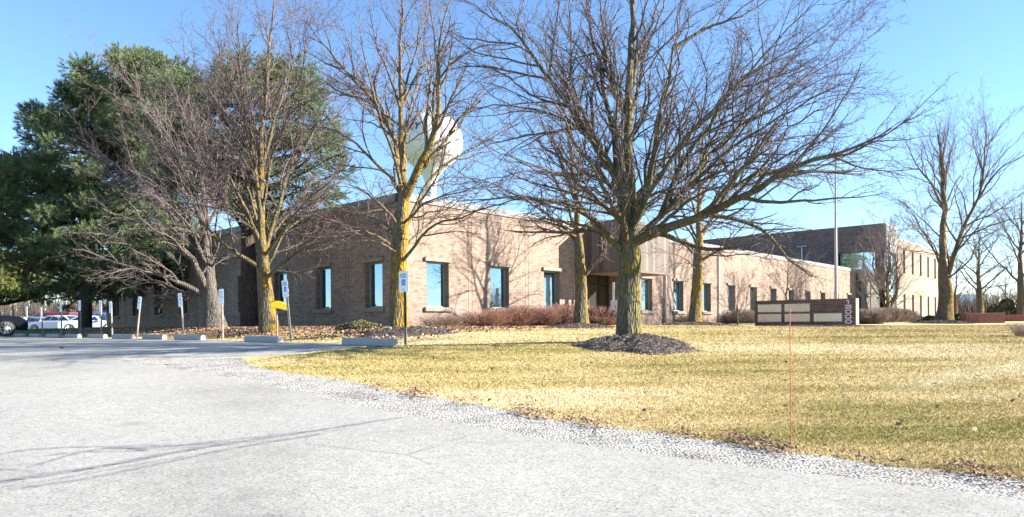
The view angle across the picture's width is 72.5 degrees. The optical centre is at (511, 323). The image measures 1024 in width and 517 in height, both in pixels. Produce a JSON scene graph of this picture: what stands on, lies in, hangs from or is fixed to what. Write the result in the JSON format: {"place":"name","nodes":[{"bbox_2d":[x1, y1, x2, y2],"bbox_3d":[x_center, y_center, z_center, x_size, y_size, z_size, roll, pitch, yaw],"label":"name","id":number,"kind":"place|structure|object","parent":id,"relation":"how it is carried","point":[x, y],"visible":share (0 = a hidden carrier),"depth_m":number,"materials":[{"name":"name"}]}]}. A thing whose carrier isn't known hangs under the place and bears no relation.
{"place":"outdoors","nodes":[
{"label":"outdoors","id":0,"kind":"place"},
{"bbox_2d":[0,0,1023,312],"label":"sky","id":1,"kind":"structure","parent":0,"point":[973,39],"materials":[{"name":"blue"}]},
{"bbox_2d":[1,321,1023,480],"bbox_3d":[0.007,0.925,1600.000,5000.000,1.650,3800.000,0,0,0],"label":"ground","id":2,"kind":"structure","parent":0,"point":[46,330],"depth_m":9.33,"materials":[{"name":"plant"}]},
{"bbox_2d":[25,306,27,335],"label":"parking sign","id":3,"kind":"object","parent":2,"relation":"on","point":[26,310],"visible":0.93,"depth_m":35.51,"materials":[{"name":"white"}]},
{"bbox_2d":[0,249,79,305],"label":"spruce tree","id":4,"kind":"object","parent":2,"relation":"on","point":[10,289],"visible":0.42,"depth_m":46.49,"materials":[{"name":"plant"}]},
{"bbox_2d":[40,307,42,335],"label":"parking sign","id":5,"kind":"object","parent":2,"relation":"on","point":[41,319],"visible":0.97,"depth_m":33.50,"materials":[{"name":"white"}]},
{"bbox_2d":[0,295,106,317],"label":"woodland","id":6,"kind":"object","parent":2,"relation":"on","point":[33,309],"visible":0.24,"depth_m":110.70,"materials":[{"name":"brown plant"}]},
{"bbox_2d":[60,302,61,333],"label":"parking sign","id":7,"kind":"object","parent":2,"relation":"on","point":[61,315],"visible":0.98,"depth_m":31.50,"materials":[{"name":"white"}]},
{"bbox_2d":[78,300,80,333],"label":"parking sign","id":8,"kind":"object","parent":2,"relation":"on","point":[79,305],"visible":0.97,"depth_m":29.80,"materials":[{"name":"white"}]},
{"bbox_2d":[99,300,101,333],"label":"parking sign","id":9,"kind":"object","parent":2,"relation":"on","point":[100,306],"visible":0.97,"depth_m":28.00,"materials":[{"name":"white"}]},
{"bbox_2d":[0,41,210,327],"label":"pine tree","id":10,"kind":"object","parent":2,"relation":"on","point":[50,207],"visible":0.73,"depth_m":37.90,"materials":[{"name":"green plant"}]},
{"bbox_2d":[109,301,112,336],"bbox_3d":[-15.481,-0.072,27.015,0.304,1.570,0.058,-2,0,42],"label":"parking sign","id":11,"kind":"object","parent":2,"relation":"on","point":[110,306],"visible":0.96,"depth_m":27.00,"materials":[{"name":"white"}]},
{"bbox_2d":[136,296,141,337],"bbox_3d":[-13.160,-0.127,24.616,0.304,1.650,0.059,5,0,42],"label":"parking sign","id":12,"kind":"object","parent":2,"relation":"on","point":[139,303],"visible":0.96,"depth_m":24.60,"materials":[{"name":"white"}]},
{"bbox_2d":[39,14,275,328],"bbox_3d":[-14.025,-5.931,26.550,9.572,12.703,6.900,0,0,0],"label":"grey bark tree","id":13,"kind":"object","parent":2,"relation":"on","point":[207,292],"visible":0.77,"depth_m":26.25,"materials":[{"name":"plant"}]},
{"bbox_2d":[178,293,184,334],"bbox_3d":[-10.675,-0.162,22.616,0.304,1.650,0.059,-4,0,42],"label":"parking sign","id":14,"kind":"object","parent":2,"relation":"on","point":[180,304],"visible":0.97,"depth_m":22.60,"materials":[{"name":"white"}]},
{"bbox_2d":[219,289,223,339],"bbox_3d":[-8.673,-0.196,20.916,0.304,1.670,0.058,-1,0,42],"label":"parking sign","id":15,"kind":"object","parent":2,"relation":"on","point":[221,298],"visible":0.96,"depth_m":20.91,"materials":[{"name":"white"}]},
{"bbox_2d":[99,0,393,334],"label":"maple tree","id":16,"kind":"object","parent":2,"relation":"on","point":[264,247],"visible":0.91,"depth_m":21.78,"materials":[{"name":"brown plant"}]},
{"bbox_2d":[138,44,361,326],"bbox_3d":[-11.195,-5.865,29.520,10.650,12.337,6.740,0,0,0],"label":"pine tree","id":17,"kind":"object","parent":2,"relation":"on","point":[249,315],"visible":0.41,"depth_m":28.50,"materials":[{"name":"green plant"}]},
{"bbox_2d":[270,300,286,335],"bbox_3d":[-6.509,-0.061,19.589,0.500,1.199,0.082,0,0,-6],"label":"sign","id":18,"kind":"object","parent":2,"relation":"on","point":[277,305],"visible":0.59,"depth_m":19.56,"materials":[{"name":"yellow plastic"}]},
{"bbox_2d":[281,280,291,340],"bbox_3d":[-5.892,-0.260,18.385,0.304,1.770,0.064,-5,0,42],"label":"parking sign","id":19,"kind":"object","parent":2,"relation":"on","point":[285,292],"visible":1,"depth_m":18.38,"materials":[{"name":"grey"}]},
{"bbox_2d":[335,319,385,330],"bbox_3d":[-4.458,0.057,20.499,1.552,0.380,1.146,0,0,0],"label":"juniper shrub","id":20,"kind":"object","parent":2,"relation":"on","point":[359,324],"visible":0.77,"depth_m":20.24,"materials":[{"name":"plant"}]},
{"bbox_2d":[399,271,407,344],"bbox_3d":[-2.327,-0.257,15.135,0.304,1.750,0.064,-1,0,42],"label":"parking sign","id":21,"kind":"object","parent":2,"relation":"on","point":[403,281],"visible":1,"depth_m":15.13,"materials":[{"name":"grey"}]},
{"bbox_2d":[355,326,457,337],"bbox_3d":[-2.752,0.239,18.558,2.801,0.391,2.645,0,0,0],"label":"mulch mound","id":22,"kind":"object","parent":2,"relation":"on","point":[399,330],"visible":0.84,"depth_m":17.90,"materials":[{"name":"brown wood"}]},
{"bbox_2d":[246,0,569,328],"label":"maple tree","id":23,"kind":"object","parent":22,"relation":"on","point":[402,219],"visible":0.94,"depth_m":18.74,"materials":[{"name":"brown plant"}]},
{"bbox_2d":[404,111,462,197],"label":"water tower","id":24,"kind":"structure","parent":2,"relation":"on","point":[417,128],"depth_m":203.57,"materials":[{"name":"metal"}]},
{"bbox_2d":[410,313,474,325],"bbox_3d":[-2.781,-0.002,26.866,2.809,0.772,2.279,0,0,0],"label":"dogwood shrub","id":25,"kind":"object","parent":2,"relation":"on","point":[448,320],"visible":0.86,"depth_m":26.54,"materials":[{"name":"plant"}]},
{"bbox_2d":[106,193,855,326],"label":"office building","id":26,"kind":"structure","parent":2,"relation":"on","point":[449,273],"depth_m":32.49,"materials":[{"name":"beige brick"}]},
{"bbox_2d":[110,298,119,318],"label":"window","id":27,"kind":"structure","parent":26,"relation":"in","point":[117,316],"depth_m":48.32,"materials":[{"name":"grey"}]},
{"bbox_2d":[130,297,138,318],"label":"window","id":28,"kind":"structure","parent":26,"relation":"in","point":[137,310],"depth_m":45.96,"materials":[{"name":"grey"}]},
{"bbox_2d":[152,285,162,317],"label":"window","id":29,"kind":"structure","parent":26,"relation":"in","point":[159,315],"depth_m":43.40,"materials":[{"name":"grey"}]},
{"bbox_2d":[176,279,188,316],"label":"window","id":30,"kind":"structure","parent":26,"relation":"in","point":[185,314],"depth_m":40.93,"materials":[{"name":"grey"}]},
{"bbox_2d":[235,273,240,315],"bbox_3d":[-13.657,-1.495,35.665,1.430,2.170,0.340,0,0,42],"label":"window","id":31,"kind":"structure","parent":26,"relation":"in","point":[236,274],"depth_m":35.82,"materials":[{"name":"grey"}]},
{"bbox_2d":[271,268,287,313],"bbox_3d":[-10.930,-1.515,33.222,1.430,2.170,0.410,0,0,42],"label":"window","id":32,"kind":"structure","parent":26,"relation":"in","point":[281,276],"depth_m":33.52,"materials":[{"name":"blue"}]},
{"bbox_2d":[312,263,332,312],"bbox_3d":[-8.227,-1.535,30.755,1.430,2.170,0.410,0,0,42],"label":"window","id":33,"kind":"structure","parent":26,"relation":"in","point":[325,273],"depth_m":30.96,"materials":[{"name":"blue"}]},
{"bbox_2d":[361,257,384,311],"bbox_3d":[-5.525,-1.554,28.287,1.430,2.170,0.410,0,0,42],"label":"window","id":34,"kind":"structure","parent":26,"relation":"in","point":[375,269],"depth_m":28.47,"materials":[{"name":"blue"}]},
{"bbox_2d":[424,257,452,311],"bbox_3d":[-3.080,-1.573,28.398,0.410,2.170,1.470,0,0,42],"label":"window","id":35,"kind":"structure","parent":26,"relation":"in","point":[436,299],"depth_m":28.55,"materials":[{"name":"blue"}]},
{"bbox_2d":[488,262,511,311],"bbox_3d":[-0.613,-1.591,31.101,0.410,2.170,1.470,0,0,42],"label":"window","id":36,"kind":"structure","parent":26,"relation":"in","point":[497,276],"depth_m":31.26,"materials":[{"name":"blue"}]},
{"bbox_2d":[542,267,561,311],"bbox_3d":[1.855,-1.609,33.803,0.410,2.170,1.470,0,0,42],"label":"window","id":37,"kind":"structure","parent":26,"relation":"in","point":[549,277],"depth_m":34.01,"materials":[{"name":"blue"}]},
{"bbox_2d":[640,276,654,313],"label":"window","id":38,"kind":"structure","parent":26,"relation":"in","point":[644,282],"depth_m":40.40,"materials":[{"name":"blue"}]},
{"bbox_2d":[673,278,685,313],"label":"window","id":39,"kind":"structure","parent":26,"relation":"in","point":[677,308],"depth_m":43.14,"materials":[{"name":"blue"}]},
{"bbox_2d":[702,280,712,313],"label":"window","id":40,"kind":"structure","parent":26,"relation":"in","point":[705,286],"depth_m":45.85,"materials":[{"name":"blue"}]},
{"bbox_2d":[727,283,736,313],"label":"window","id":41,"kind":"structure","parent":26,"relation":"in","point":[729,292],"depth_m":48.58,"materials":[{"name":"grey"}]},
{"bbox_2d":[749,285,758,312],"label":"window","id":42,"kind":"structure","parent":26,"relation":"in","point":[751,286],"depth_m":51.28,"materials":[{"name":"grey"}]},
{"bbox_2d":[770,286,777,300],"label":"window","id":43,"kind":"structure","parent":26,"relation":"in","point":[772,288],"depth_m":53.96,"materials":[{"name":"grey"}]},
{"bbox_2d":[451,308,520,325],"bbox_3d":[-1.035,-0.213,28.907,3.008,0.816,2.817,0,0,0],"label":"dogwood shrub","id":44,"kind":"object","parent":2,"relation":"on","point":[482,318],"visible":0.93,"depth_m":28.33,"materials":[{"name":"plant"}]},
{"bbox_2d":[0,336,1023,516],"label":"asphalt drive","id":45,"kind":"structure","parent":2,"relation":"on","point":[73,397],"depth_m":5.42,"materials":[{"name":"asphalt"}]},
{"bbox_2d":[0,315,27,335],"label":"parked car","id":46,"kind":"object","parent":45,"relation":"on","point":[9,325],"visible":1,"depth_m":33.87,"materials":[{"name":"black paint"}]},
{"bbox_2d":[13,333,25,336],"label":"wheel stop","id":47,"kind":"object","parent":45,"relation":"on","point":[19,334],"visible":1,"depth_m":33.18,"materials":[{"name":"concrete"}]},
{"bbox_2d":[29,334,41,336],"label":"wheel stop","id":48,"kind":"object","parent":45,"relation":"on","point":[35,335],"visible":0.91,"depth_m":31.27,"materials":[{"name":"concrete"}]},
{"bbox_2d":[28,317,44,322],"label":"parked car","id":49,"kind":"object","parent":45,"relation":"on","point":[33,319],"visible":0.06,"depth_m":66.17,"materials":[{"name":"white paint"}]},
{"bbox_2d":[28,315,75,328],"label":"parked car","id":50,"kind":"object","parent":45,"relation":"on","point":[51,321],"visible":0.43,"depth_m":59.16,"materials":[{"name":"white paint"}]},
{"bbox_2d":[45,334,61,337],"bbox_3d":[-19.516,0.516,29.737,1.820,0.155,0.150,0,0,42],"label":"wheel stop","id":51,"kind":"object","parent":45,"relation":"on","point":[54,335],"visible":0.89,"depth_m":29.39,"materials":[{"name":"concrete"}]},
{"bbox_2d":[36,312,77,316],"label":"parked car","id":52,"kind":"object","parent":45,"relation":"on","point":[44,314],"visible":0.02,"depth_m":70.19,"materials":[{"name":"red paint"}]},
{"bbox_2d":[65,334,81,337],"bbox_3d":[-17.563,0.495,27.954,1.820,0.155,0.150,0,0,44],"label":"wheel stop","id":53,"kind":"object","parent":45,"relation":"on","point":[73,335],"visible":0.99,"depth_m":27.65,"materials":[{"name":"concrete"}]},
{"bbox_2d":[57,316,106,327],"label":"parked car","id":54,"kind":"object","parent":45,"relation":"on","point":[72,323],"visible":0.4,"depth_m":58.88,"materials":[{"name":"white paint"}]},
{"bbox_2d":[87,334,107,337],"bbox_3d":[-15.452,0.473,26.026,1.820,0.155,0.150,0,0,43],"label":"wheel stop","id":55,"kind":"object","parent":45,"relation":"on","point":[97,336],"visible":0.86,"depth_m":25.79,"materials":[{"name":"concrete"}]},
{"bbox_2d":[92,312,106,320],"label":"parked car","id":56,"kind":"object","parent":45,"relation":"on","point":[104,315],"visible":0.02,"depth_m":62.12,"materials":[{"name":"blue paint"}]},
{"bbox_2d":[112,334,134,338],"bbox_3d":[-13.491,0.452,24.235,1.820,0.155,0.150,0,0,42],"label":"wheel stop","id":57,"kind":"object","parent":45,"relation":"on","point":[123,336],"visible":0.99,"depth_m":24.02,"materials":[{"name":"concrete"}]},
{"bbox_2d":[142,334,166,339],"bbox_3d":[-11.467,0.430,22.387,1.820,0.155,0.150,0,0,44],"label":"wheel stop","id":58,"kind":"object","parent":45,"relation":"on","point":[154,336],"visible":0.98,"depth_m":22.26,"materials":[{"name":"concrete"}]},
{"bbox_2d":[55,439,273,453],"bbox_3d":[-2.861,1.048,6.008,2.172,0.054,0.146,0,0,-16],"label":"tyre scuff","id":59,"kind":"object","parent":45,"relation":"on","point":[138,449],"visible":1,"depth_m":5.89,"materials":[{"name":"grey"}]},
{"bbox_2d":[25,434,313,486],"bbox_3d":[-2.569,1.076,5.672,2.783,0.149,0.217,0,0,-42],"label":"tyre scuff","id":60,"kind":"object","parent":45,"relation":"on","point":[128,469],"visible":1,"depth_m":5.56,"materials":[{"name":"grey"}]},
{"bbox_2d":[174,335,205,339],"bbox_3d":[-9.523,0.409,20.611,1.820,0.155,0.150,0,0,42],"label":"wheel stop","id":61,"kind":"object","parent":45,"relation":"on","point":[189,337],"visible":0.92,"depth_m":20.43,"materials":[{"name":"concrete"}]},
{"bbox_2d":[29,424,352,475],"bbox_3d":[-2.426,1.050,6.083,3.541,0.182,0.246,0,0,-41],"label":"tyre scuff","id":62,"kind":"object","parent":45,"relation":"on","point":[179,451],"visible":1,"depth_m":5.72,"materials":[{"name":"grey"}]},
{"bbox_2d":[244,336,282,342],"bbox_3d":[-6.302,0.395,17.670,1.820,0.155,0.150,0,0,44],"label":"wheel stop","id":63,"kind":"object","parent":45,"relation":"on","point":[275,339],"visible":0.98,"depth_m":17.46,"materials":[{"name":"concrete"}]},
{"bbox_2d":[342,338,397,345],"bbox_3d":[-3.008,0.386,14.662,1.820,0.155,0.150,0,0,43],"label":"wheel stop","id":64,"kind":"object","parent":45,"relation":"on","point":[372,341],"visible":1,"depth_m":14.49,"materials":[{"name":"concrete"}]},
{"bbox_2d":[486,304,547,325],"bbox_3d":[0.006,-0.319,29.918,3.118,1.037,2.661,0,0,0],"label":"dogwood shrub","id":65,"kind":"object","parent":2,"relation":"on","point":[525,318],"visible":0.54,"depth_m":29.58,"materials":[{"name":"plant"}]},
{"bbox_2d":[527,307,573,325],"bbox_3d":[1.199,-0.228,31.113,2.642,1.132,2.615,0,0,32],"label":"dogwood shrub","id":66,"kind":"object","parent":2,"relation":"on","point":[549,320],"visible":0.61,"depth_m":30.77,"materials":[{"name":"plant"}]},
{"bbox_2d":[474,91,635,323],"bbox_3d":[1.543,-3.820,22.968,6.003,8.230,4.236,0,0,-9],"label":"maple tree","id":67,"kind":"object","parent":2,"relation":"on","point":[581,303],"visible":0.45,"depth_m":22.82,"materials":[{"name":"brown plant"}]},
{"bbox_2d":[538,302,573,324],"bbox_3d":[2.456,-0.454,32.557,3.416,1.157,2.891,0,0,0],"label":"dogwood shrub","id":68,"kind":"object","parent":2,"relation":"on","point":[569,309],"visible":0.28,"depth_m":32.03,"materials":[{"name":"plant"}]},
{"bbox_2d":[104,357,1023,499],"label":"gravel shoulder","id":69,"kind":"object","parent":2,"relation":"on","point":[438,413],"visible":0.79,"depth_m":6.46},
{"bbox_2d":[45,324,1023,487],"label":"fallen leaves","id":70,"kind":"object","parent":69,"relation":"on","point":[215,331],"visible":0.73,"depth_m":10.24,"materials":[{"name":"plant"}]},
{"bbox_2d":[125,360,1023,502],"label":"shoulder pebbles","id":71,"kind":"object","parent":69,"relation":"on","point":[673,443],"visible":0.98,"depth_m":5.83,"materials":[{"name":"gravel"}]},
{"bbox_2d":[543,323,614,328],"bbox_3d":[2.114,0.079,22.605,2.523,0.225,2.572,0,0,33],"label":"mulch mound","id":72,"kind":"object","parent":2,"relation":"on","point":[577,325],"visible":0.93,"depth_m":22.01,"materials":[{"name":"brown wood"}]},
{"bbox_2d":[568,305,616,323],"bbox_3d":[3.726,-0.303,30.388,2.648,0.988,2.408,0,0,0],"label":"dogwood shrub","id":73,"kind":"object","parent":2,"relation":"on","point":[595,314],"visible":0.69,"depth_m":30.07,"materials":[{"name":"plant"}]},
{"bbox_2d":[595,317,616,324],"bbox_3d":[4.133,-0.042,29.961,1.559,0.478,1.465,0,0,-27],"label":"dogwood shrub","id":74,"kind":"object","parent":2,"relation":"on","point":[610,321],"visible":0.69,"depth_m":29.77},
{"bbox_2d":[611,282,616,311],"bbox_3d":[4.681,-0.843,31.537,0.440,2.050,0.325,0,0,12],"label":"utility box","id":75,"kind":"object","parent":2,"relation":"on","point":[613,303],"visible":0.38,"depth_m":31.44,"materials":[{"name":"grey paint"}]},
{"bbox_2d":[569,332,700,354],"bbox_3d":[2.456,0.371,13.668,2.468,0.405,2.896,0,0,-20],"label":"mulch mound","id":76,"kind":"object","parent":2,"relation":"on","point":[643,343],"visible":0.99,"depth_m":13.07,"materials":[{"name":"brown wood"}]},
{"bbox_2d":[381,0,956,335],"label":"maple tree","id":77,"kind":"object","parent":2,"relation":"on","point":[628,210],"visible":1,"depth_m":14.20,"materials":[{"name":"brown plant"}]},
{"bbox_2d":[668,314,687,322],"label":"dogwood shrub","id":78,"kind":"object","parent":2,"relation":"on","point":[682,319],"visible":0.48,"depth_m":40.83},
{"bbox_2d":[654,321,738,325],"bbox_3d":[7.589,0.030,29.366,3.697,0.283,3.318,0,0,0],"label":"mulch mound","id":79,"kind":"object","parent":2,"relation":"on","point":[696,323],"visible":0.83,"depth_m":28.51,"materials":[{"name":"brown wood"}]},
{"bbox_2d":[633,92,806,321],"bbox_3d":[8.522,-5.124,30.080,7.570,10.756,7.663,0,0,0],"label":"maple tree","id":80,"kind":"object","parent":2,"relation":"on","point":[695,311],"visible":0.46,"depth_m":29.80,"materials":[{"name":"brown plant"}]},
{"bbox_2d":[709,308,754,323],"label":"tan shrub","id":81,"kind":"object","parent":2,"relation":"on","point":[724,318],"visible":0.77,"depth_m":44.45,"materials":[{"name":"plant"}]},
{"bbox_2d":[710,265,763,324],"bbox_3d":[12.940,-1.640,40.080,2.978,3.771,2.670,0,0,0],"label":"bare tree","id":82,"kind":"object","parent":2,"relation":"on","point":[738,299],"visible":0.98,"depth_m":39.95,"materials":[{"name":"plant"}]},
{"bbox_2d":[740,310,754,322],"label":"tan shrub","id":83,"kind":"object","parent":2,"relation":"on","point":[750,320],"visible":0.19,"depth_m":46.26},
{"bbox_2d":[789,309,790,440],"bbox_3d":[2.400,0.510,6.021,0.017,1.262,0.017,0,0,-22],"label":"driveway marker","id":84,"kind":"object","parent":2,"relation":"on","point":[790,375],"visible":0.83,"depth_m":6.02,"materials":[{"name":"red"}]},
{"bbox_2d":[750,244,833,299],"bbox_3d":[16.091,-2.334,39.977,4.362,5.121,3.733,0,0,39],"label":"bare tree","id":85,"kind":"object","parent":2,"relation":"on","point":[777,282],"visible":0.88,"depth_m":39.98,"materials":[{"name":"plant"}]},
{"bbox_2d":[755,298,858,325],"bbox_3d":[13.998,-0.346,33.425,4.720,1.580,0.450,0,0,42],"label":"monument sign","id":86,"kind":"object","parent":2,"relation":"on","point":[845,311],"visible":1,"depth_m":33.08,"materials":[{"name":"brick"}]},
{"bbox_2d":[703,223,938,316],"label":"two storey building","id":87,"kind":"structure","parent":2,"relation":"on","point":[811,241],"depth_m":71.87,"materials":[{"name":"brown brick"}]},
{"bbox_2d":[840,252,875,280],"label":"window","id":88,"kind":"structure","parent":87,"relation":"in","point":[845,258],"depth_m":69.10,"materials":[{"name":"blue"}]},
{"bbox_2d":[754,324,892,326],"bbox_3d":[13.658,0.104,30.380,7.040,0.178,1.220,0,0,0],"label":"mulch mound","id":89,"kind":"object","parent":2,"relation":"on","point":[828,325],"visible":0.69,"depth_m":30.18,"materials":[{"name":"brown wood"}]},
{"bbox_2d":[833,151,838,298],"bbox_3d":[17.145,-4.463,36.997,0.212,9.350,0.220,0,0,-45],"label":"flagpole","id":90,"kind":"object","parent":2,"relation":"on","point":[836,290],"visible":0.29,"depth_m":36.95,"materials":[{"name":"silver metal"}]},
{"bbox_2d":[844,252,889,308],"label":"bare tree","id":91,"kind":"object","parent":2,"relation":"on","point":[862,275],"visible":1,"depth_m":44.02,"materials":[{"name":"brown plant"}]},
{"bbox_2d":[859,309,894,323],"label":"clipped shrub","id":92,"kind":"object","parent":2,"relation":"on","point":[875,316],"visible":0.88,"depth_m":40.37,"materials":[{"name":"plant"}]},
{"bbox_2d":[869,307,906,321],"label":"clipped shrub","id":93,"kind":"object","parent":2,"relation":"on","point":[897,317],"visible":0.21,"depth_m":45.37,"materials":[{"name":"plant"}]},
{"bbox_2d":[842,198,934,308],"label":"bare tree","id":94,"kind":"object","parent":2,"relation":"on","point":[889,269],"visible":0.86,"depth_m":56.70,"materials":[{"name":"plant"}]},
{"bbox_2d":[897,308,917,321],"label":"clipped shrub","id":95,"kind":"object","parent":2,"relation":"on","point":[908,313],"visible":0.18,"depth_m":49.39,"materials":[{"name":"plant"}]},
{"bbox_2d":[907,311,922,321],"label":"clipped shrub","id":96,"kind":"object","parent":2,"relation":"on","point":[916,317],"visible":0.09,"depth_m":53.44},
{"bbox_2d":[921,315,934,320],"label":"evergreen shrub","id":97,"kind":"object","parent":2,"relation":"on","point":[929,317],"visible":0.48,"depth_m":54.77,"materials":[{"name":"green plant"}]},
{"bbox_2d":[853,75,1023,319],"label":"forked tree","id":98,"kind":"object","parent":2,"relation":"on","point":[945,308],"visible":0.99,"depth_m":41.47,"materials":[{"name":"plant"}]},
{"bbox_2d":[909,319,977,323],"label":"mulch mound","id":99,"kind":"object","parent":2,"relation":"on","point":[941,321],"visible":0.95,"depth_m":40.47,"materials":[{"name":"brown wood"}]},
{"bbox_2d":[954,313,960,319],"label":"evergreen shrub","id":100,"kind":"object","parent":2,"relation":"on","point":[957,316],"visible":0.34,"depth_m":47.60,"materials":[{"name":"green plant"}]},
{"bbox_2d":[927,240,991,313],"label":"bare tree","id":101,"kind":"object","parent":2,"relation":"on","point":[955,299],"visible":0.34,"depth_m":84.93,"materials":[{"name":"plant"}]},
{"bbox_2d":[958,294,990,307],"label":"office building","id":102,"kind":"structure","parent":2,"relation":"on","point":[971,295],"depth_m":191.90,"materials":[{"name":"white glass"}]},
{"bbox_2d":[932,204,1023,312],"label":"bare tree","id":103,"kind":"object","parent":2,"relation":"on","point":[979,288],"visible":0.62,"depth_m":61.76,"materials":[{"name":"plant"}]},
{"bbox_2d":[960,313,1004,322],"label":"planter wall","id":104,"kind":"structure","parent":2,"relation":"on","point":[987,317],"depth_m":40.71,"materials":[{"name":"brick"}]},
{"bbox_2d":[953,283,1016,312],"bbox_3d":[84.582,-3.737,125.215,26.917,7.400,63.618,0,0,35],"label":"woodland","id":105,"kind":"object","parent":2,"relation":"on","point":[963,308],"visible":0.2,"depth_m":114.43,"materials":[{"name":"brown plant"}]},
{"bbox_2d":[951,165,1023,313],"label":"bare tree","id":106,"kind":"object","parent":2,"relation":"on","point":[1019,279],"visible":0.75,"depth_m":52.02,"materials":[{"name":"plant"}]},
{"bbox_2d":[973,247,1017,301],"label":"bare tree","id":107,"kind":"object","parent":2,"relation":"on","point":[1005,293],"visible":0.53,"depth_m":75.11,"materials":[{"name":"plant"}]},
{"bbox_2d":[986,297,1016,314],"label":"juniper shrub","id":108,"kind":"object","parent":2,"relation":"on","point":[1006,306],"visible":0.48,"depth_m":57.46,"materials":[{"name":"plant"}]},
{"bbox_2d":[1002,323,1023,335],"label":"dry weed","id":109,"kind":"object","parent":2,"relation":"on","point":[1019,331],"visible":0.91,"depth_m":15.51,"materials":[{"name":"plant"}]},
{"bbox_2d":[1005,314,1023,320],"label":"planter wall","id":110,"kind":"structure","parent":2,"relation":"on","point":[1014,317],"depth_m":46.69,"materials":[{"name":"brick"}]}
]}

